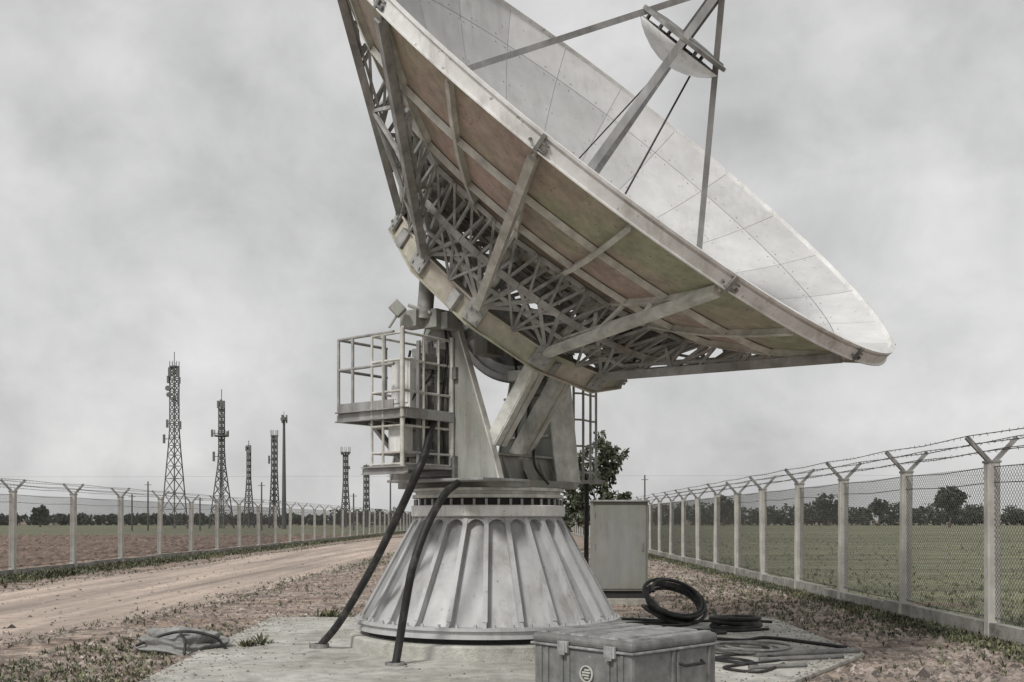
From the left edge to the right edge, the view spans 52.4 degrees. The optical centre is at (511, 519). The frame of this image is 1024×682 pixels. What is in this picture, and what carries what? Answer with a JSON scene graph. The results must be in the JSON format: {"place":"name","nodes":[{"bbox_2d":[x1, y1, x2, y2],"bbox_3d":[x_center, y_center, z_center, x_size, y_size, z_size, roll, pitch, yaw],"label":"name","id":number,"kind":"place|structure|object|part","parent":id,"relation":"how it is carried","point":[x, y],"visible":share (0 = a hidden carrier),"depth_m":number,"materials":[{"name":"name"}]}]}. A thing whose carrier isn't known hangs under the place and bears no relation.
{"place":"outdoors","nodes":[
{"label":"outdoors","id":0,"kind":"place"},
{"bbox_2d":[0,537,402,643],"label":"dirt track","id":1,"kind":"structure","parent":0,"point":[13,604],"depth_m":24.13,"materials":[{"name":"beige soil"}]},
{"bbox_2d":[0,525,408,569],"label":"ploughed field","id":2,"kind":"structure","parent":0,"point":[152,528],"depth_m":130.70,"materials":[{"name":"brown soil"}]},
{"bbox_2d":[30,504,48,526],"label":"woodland tree","id":3,"kind":"object","parent":2,"relation":"on","point":[41,510],"visible":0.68,"depth_m":229.49,"materials":[{"name":"green plant"}]},
{"bbox_2d":[128,494,135,530],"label":"utility pole","id":4,"kind":"object","parent":2,"relation":"on","point":[131,496],"visible":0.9,"depth_m":149.94,"materials":[{"name":"wood"}]},
{"bbox_2d":[147,481,148,530],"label":"utility pole","id":5,"kind":"object","parent":2,"relation":"on","point":[147,505],"visible":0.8,"depth_m":149.92,"materials":[{"name":"wood"}]},
{"bbox_2d":[163,352,188,528],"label":"lattice tower","id":6,"kind":"structure","parent":2,"relation":"on","point":[172,373],"depth_m":189.43,"materials":[{"name":"metal"}]},
{"bbox_2d":[197,497,203,529],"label":"utility pole","id":7,"kind":"object","parent":2,"relation":"on","point":[200,511],"visible":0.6,"depth_m":149.92,"materials":[{"name":"wood"}]},
{"bbox_2d":[208,389,234,528],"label":"lattice tower","id":8,"kind":"structure","parent":2,"relation":"on","point":[221,435],"depth_m":189.68,"materials":[{"name":"metal"}]},
{"bbox_2d":[242,441,254,527],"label":"lattice tower","id":9,"kind":"structure","parent":2,"relation":"on","point":[248,460],"depth_m":209.75,"materials":[{"name":"metal"}]},
{"bbox_2d":[258,482,264,530],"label":"utility pole","id":10,"kind":"object","parent":2,"relation":"on","point":[261,485],"visible":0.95,"depth_m":149.90,"materials":[{"name":"wood"}]},
{"bbox_2d":[268,430,280,527],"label":"lattice tower","id":11,"kind":"structure","parent":2,"relation":"on","point":[274,446],"depth_m":199.70,"materials":[{"name":"metal"}]},
{"bbox_2d":[281,415,286,528],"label":"monopole mast","id":12,"kind":"object","parent":2,"relation":"on","point":[283,419],"visible":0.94,"depth_m":179.75,"materials":[{"name":"metal"}]},
{"bbox_2d":[340,447,350,526],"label":"lattice tower","id":13,"kind":"structure","parent":2,"relation":"on","point":[346,467],"depth_m":219.68,"materials":[{"name":"metal"}]},
{"bbox_2d":[353,493,353,530],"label":"utility pole","id":14,"kind":"object","parent":2,"relation":"on","point":[353,510],"visible":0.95,"depth_m":149.89,"materials":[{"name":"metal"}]},
{"bbox_2d":[362,464,370,525],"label":"lattice tower","id":15,"kind":"structure","parent":2,"relation":"on","point":[366,493],"depth_m":219.75,"materials":[{"name":"metal"}]},
{"bbox_2d":[170,475,846,476],"bbox_3d":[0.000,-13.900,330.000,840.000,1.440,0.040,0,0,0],"label":"overhead line","id":16,"kind":"object","parent":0,"point":[245,476],"visible":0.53,"depth_m":329.98,"materials":[{"name":"metal"}]},
{"bbox_2d":[0,520,1023,681],"bbox_3d":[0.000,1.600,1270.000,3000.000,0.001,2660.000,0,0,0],"label":"ground","id":17,"kind":"structure","parent":0,"point":[19,649],"depth_m":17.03,"materials":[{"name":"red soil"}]},
{"bbox_2d":[134,626,229,654],"bbox_3d":[-4.012,1.444,12.682,1.204,0.313,0.990,0,0,0],"label":"tarpaulin bundle","id":18,"kind":"object","parent":17,"relation":"on","point":[181,640],"visible":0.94,"depth_m":12.41,"materials":[{"name":"grey fabric"}]},
{"bbox_2d":[0,478,413,574],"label":"security fence","id":19,"kind":"object","parent":17,"relation":"on","point":[13,530],"visible":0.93,"depth_m":41.22,"materials":[{"name":"concrete"}]},
{"bbox_2d":[390,483,390,518],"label":"utility pole","id":20,"kind":"object","parent":17,"relation":"on","point":[390,499],"visible":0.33,"depth_m":119.92,"materials":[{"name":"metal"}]},
{"bbox_2d":[141,617,863,681],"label":"concrete slab","id":21,"kind":"structure","parent":17,"relation":"on","point":[322,667],"depth_m":11.14,"materials":[{"name":"grey concrete"}]},
{"bbox_2d":[309,643,328,648],"bbox_3d":[-2.336,1.525,12.600,0.240,0.050,0.240,0,0,0],"label":"conduit sleeve","id":22,"kind":"object","parent":21,"relation":"on","point":[317,646],"visible":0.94,"depth_m":12.51,"materials":[{"name":"metal"}]},
{"bbox_2d":[385,661,405,665],"bbox_3d":[-1.247,1.535,11.100,0.220,0.030,0.220,0,0,0],"label":"conduit sleeve","id":23,"kind":"object","parent":21,"relation":"on","point":[390,663],"visible":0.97,"depth_m":11.02,"materials":[{"name":"metal"}]},
{"bbox_2d":[392,480,460,662],"bbox_3d":[-0.871,0.563,11.351,0.282,2.034,0.970,0,0,45],"label":"power conduit","id":24,"kind":"object","parent":21,"relation":"on","point":[421,540],"visible":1,"depth_m":11.10,"materials":[{"name":"black rubber"}]},
{"bbox_2d":[350,629,535,660],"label":"concrete plinth","id":25,"kind":"structure","parent":21,"relation":"on","point":[364,642],"depth_m":11.48,"materials":[{"name":"grey concrete"}]},
{"bbox_2d":[335,0,895,644],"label":"dish antenna","id":26,"kind":"object","parent":25,"relation":"on","point":[551,172],"visible":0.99,"depth_m":11.76,"materials":[{"name":"silver metal"}]},
{"bbox_2d":[317,420,436,643],"bbox_3d":[-1.551,0.194,12.256,1.704,2.742,0.541,0,0,38],"label":"power conduit","id":27,"kind":"object","parent":26,"relation":"attached to","point":[377,556],"visible":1,"depth_m":11.92,"materials":[{"name":"black rubber"}]},
{"bbox_2d":[580,467,588,564],"bbox_3d":[1.039,0.409,14.602,0.101,2.290,0.674,0,0,10],"label":"drop cable","id":28,"kind":"object","parent":26,"relation":"hanging from","point":[586,521],"visible":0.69,"depth_m":14.64,"materials":[{"name":"black rubber"}]},
{"bbox_2d":[530,622,719,681],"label":"equipment case","id":29,"kind":"object","parent":21,"relation":"on","point":[618,652],"visible":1,"depth_m":8.93,"materials":[{"name":"plastic"}]},
{"bbox_2d":[626,621,690,626],"bbox_3d":[2.037,1.528,15.189,1.145,0.044,0.613,0,0,-17],"label":"loose cable","id":30,"kind":"object","parent":21,"relation":"on","point":[663,623],"visible":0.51,"depth_m":15.14,"materials":[{"name":"black rubber"}]},
{"bbox_2d":[641,577,706,624],"bbox_3d":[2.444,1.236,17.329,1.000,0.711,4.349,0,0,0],"label":"cable coil","id":31,"kind":"object","parent":21,"relation":"on","point":[692,594],"visible":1,"depth_m":15.54,"materials":[{"name":"black rubber"}]},
{"bbox_2d":[621,617,771,622],"bbox_3d":[2.798,1.530,15.824,2.258,0.040,0.331,0,0,7],"label":"loose cable","id":32,"kind":"object","parent":21,"relation":"on","point":[704,620],"visible":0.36,"depth_m":15.86,"materials":[{"name":"black rubber"}]},
{"bbox_2d":[691,627,768,634],"bbox_3d":[2.610,1.530,14.252,2.098,0.040,0.581,0,0,-23],"label":"loose cable","id":33,"kind":"object","parent":21,"relation":"on","point":[720,631],"visible":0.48,"depth_m":14.36,"materials":[{"name":"black rubber"}]},
{"bbox_2d":[708,614,762,628],"bbox_3d":[3.202,1.457,14.897,0.764,0.186,0.760,0,0,0],"label":"cable coil","id":34,"kind":"object","parent":21,"relation":"on","point":[740,621],"visible":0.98,"depth_m":14.61,"materials":[{"name":"black rubber"}]},
{"bbox_2d":[715,654,780,664],"bbox_3d":[2.516,1.538,11.618,0.994,0.024,0.778,0,0,45],"label":"loose cable","id":35,"kind":"object","parent":21,"relation":"on","point":[717,659],"visible":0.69,"depth_m":11.30,"materials":[{"name":"black rubber"}]},
{"bbox_2d":[715,656,784,672],"bbox_3d":[2.377,1.534,11.047,0.986,0.032,0.804,0,0,44],"label":"loose cable","id":36,"kind":"object","parent":21,"relation":"on","point":[729,668],"visible":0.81,"depth_m":10.88,"materials":[{"name":"black rubber"}]},
{"bbox_2d":[715,640,792,654],"bbox_3d":[2.749,1.505,12.308,1.098,0.090,1.143,0,0,0],"label":"cable coil","id":37,"kind":"object","parent":21,"relation":"on","point":[720,649],"visible":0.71,"depth_m":12.27,"materials":[{"name":"rubber"}]},
{"bbox_2d":[725,644,786,655],"bbox_3d":[2.533,1.536,12.388,1.345,0.028,0.768,0,0,28],"label":"loose cable","id":38,"kind":"object","parent":21,"relation":"on","point":[750,646],"visible":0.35,"depth_m":12.58,"materials":[{"name":"rubber"}]},
{"bbox_2d":[748,662,807,669],"bbox_3d":[2.775,1.526,10.850,0.680,0.047,0.048,0,0,-17],"label":"steel rod","id":39,"kind":"object","parent":21,"relation":"on","point":[783,665],"visible":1,"depth_m":10.83,"materials":[{"name":"grey metal"}]},
{"bbox_2d":[717,636,846,647],"bbox_3d":[3.317,1.528,13.197,1.981,0.044,0.540,0,0,33],"label":"loose cable","id":40,"kind":"object","parent":21,"relation":"on","point":[789,640],"visible":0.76,"depth_m":13.20,"materials":[{"name":"black rubber"}]},
{"bbox_2d":[758,654,843,660],"bbox_3d":[3.200,1.526,11.485,1.036,0.047,0.048,0,0,-15],"label":"steel rod","id":41,"kind":"object","parent":21,"relation":"on","point":[809,657],"visible":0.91,"depth_m":11.47,"materials":[{"name":"grey metal"}]},
{"bbox_2d":[754,647,859,656],"bbox_3d":[3.400,1.526,11.950,1.360,0.069,0.069,0,0,-17],"label":"steel rod","id":42,"kind":"object","parent":21,"relation":"on","point":[811,652],"visible":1,"depth_m":11.92,"materials":[{"name":"grey metal"}]},
{"bbox_2d":[0,531,1023,681],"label":"weeds","id":43,"kind":"object","parent":17,"relation":"on","point":[935,629],"visible":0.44,"depth_m":17.11,"materials":[{"name":"plant"}]},
{"bbox_2d":[0,502,1023,525],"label":"distant woodland","id":44,"kind":"object","parent":17,"relation":"on","point":[152,520],"visible":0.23,"depth_m":295.82,"materials":[{"name":"green plant"}]},
{"bbox_2d":[562,430,629,531],"bbox_3d":[2.891,-0.945,39.959,3.236,5.104,1.651,0,0,9],"label":"leafy tree","id":45,"kind":"object","parent":17,"relation":"on","point":[607,470],"visible":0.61,"depth_m":39.86,"materials":[{"name":"green plant"}]},
{"bbox_2d":[589,500,649,604],"bbox_3d":[2.040,0.614,19.900,1.200,1.972,0.800,0,0,0],"label":"equipment cabinet","id":46,"kind":"object","parent":17,"relation":"on","point":[619,548],"visible":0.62,"depth_m":19.55,"materials":[{"name":"metal"}]},
{"bbox_3d":[2.031,0.510,19.551,0.977,1.580,0.036,0,0,0],"label":"door","id":47,"kind":"part","parent":46,"relation":"part of","materials":[{"name":"paint"}]},
{"bbox_2d":[570,427,1023,645],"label":"security fence","id":48,"kind":"object","parent":17,"relation":"on","point":[990,624],"visible":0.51,"depth_m":18.88,"materials":[{"name":"concrete"}]},
{"bbox_2d":[0,0,1023,519],"label":"sky","id":49,"kind":"structure","parent":0,"point":[204,182],"materials":[{"name":"grey"}]},
{"bbox_2d":[581,525,1023,627],"bbox_3d":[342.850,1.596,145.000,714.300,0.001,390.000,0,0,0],"label":"grass field","id":50,"kind":"structure","parent":0,"point":[881,548],"depth_m":44.03,"materials":[{"name":"green plant"}]},
{"bbox_2d":[612,491,632,499],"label":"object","id":51,"kind":"object","parent":50,"relation":"on","point":[626,495],"visible":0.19,"depth_m":69.76,"materials":[{"name":"green plant"}]},
{"bbox_2d":[641,475,647,499],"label":"utility pole","id":52,"kind":"object","parent":50,"relation":"on","point":[644,479],"visible":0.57,"depth_m":74.98,"materials":[{"name":"wood"}]},
{"bbox_2d":[711,494,733,524],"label":"woodland tree","id":53,"kind":"object","parent":50,"relation":"on","point":[721,496],"visible":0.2,"depth_m":259.24,"materials":[{"name":"green plant"}]},
{"bbox_2d":[812,493,837,525],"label":"woodland tree","id":54,"kind":"object","parent":50,"relation":"on","point":[824,508],"visible":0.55,"depth_m":259.19,"materials":[{"name":"green plant"}]},
{"bbox_2d":[865,497,889,525],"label":"woodland tree","id":55,"kind":"object","parent":50,"relation":"on","point":[875,505],"visible":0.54,"depth_m":254.19,"materials":[{"name":"green plant"}]},
{"bbox_2d":[931,485,969,527],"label":"lone tree","id":56,"kind":"object","parent":50,"relation":"on","point":[948,503],"visible":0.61,"depth_m":214.18,"materials":[{"name":"green plant"}]}
]}

